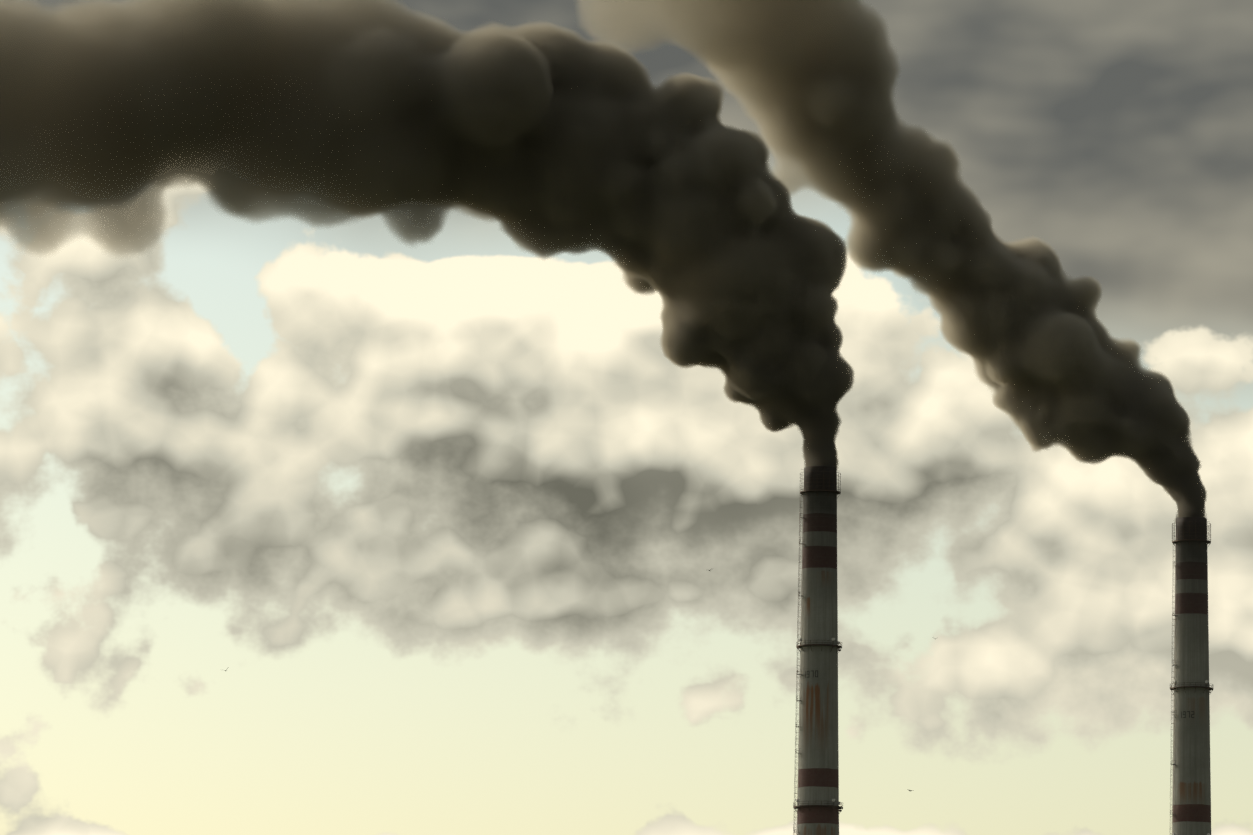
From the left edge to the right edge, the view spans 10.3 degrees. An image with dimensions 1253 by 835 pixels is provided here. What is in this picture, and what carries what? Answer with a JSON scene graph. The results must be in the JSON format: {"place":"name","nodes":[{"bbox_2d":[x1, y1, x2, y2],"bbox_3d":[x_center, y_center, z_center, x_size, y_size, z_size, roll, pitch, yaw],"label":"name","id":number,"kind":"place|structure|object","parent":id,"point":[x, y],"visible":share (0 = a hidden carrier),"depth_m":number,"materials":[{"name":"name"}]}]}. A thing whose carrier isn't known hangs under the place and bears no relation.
{"place":"outdoors","nodes":[
{"label":"outdoors","id":0,"kind":"place"},
{"bbox_2d":[0,0,1252,834],"label":"sky","id":1,"kind":"structure","parent":0,"point":[416,375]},
{"bbox_2d":[793,461,842,834],"bbox_3d":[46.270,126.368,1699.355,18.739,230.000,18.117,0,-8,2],"label":"chimney stack","id":2,"kind":"object","parent":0,"point":[817,807],"visible":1,"depth_m":1705.14,"materials":[{"name":"paint"}]},
{"bbox_2d":[1170,513,1212,834],"bbox_3d":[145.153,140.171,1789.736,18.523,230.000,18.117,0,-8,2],"label":"chimney stack","id":3,"kind":"object","parent":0,"point":[1191,787],"visible":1,"depth_m":1796.23,"materials":[{"name":"paint"}]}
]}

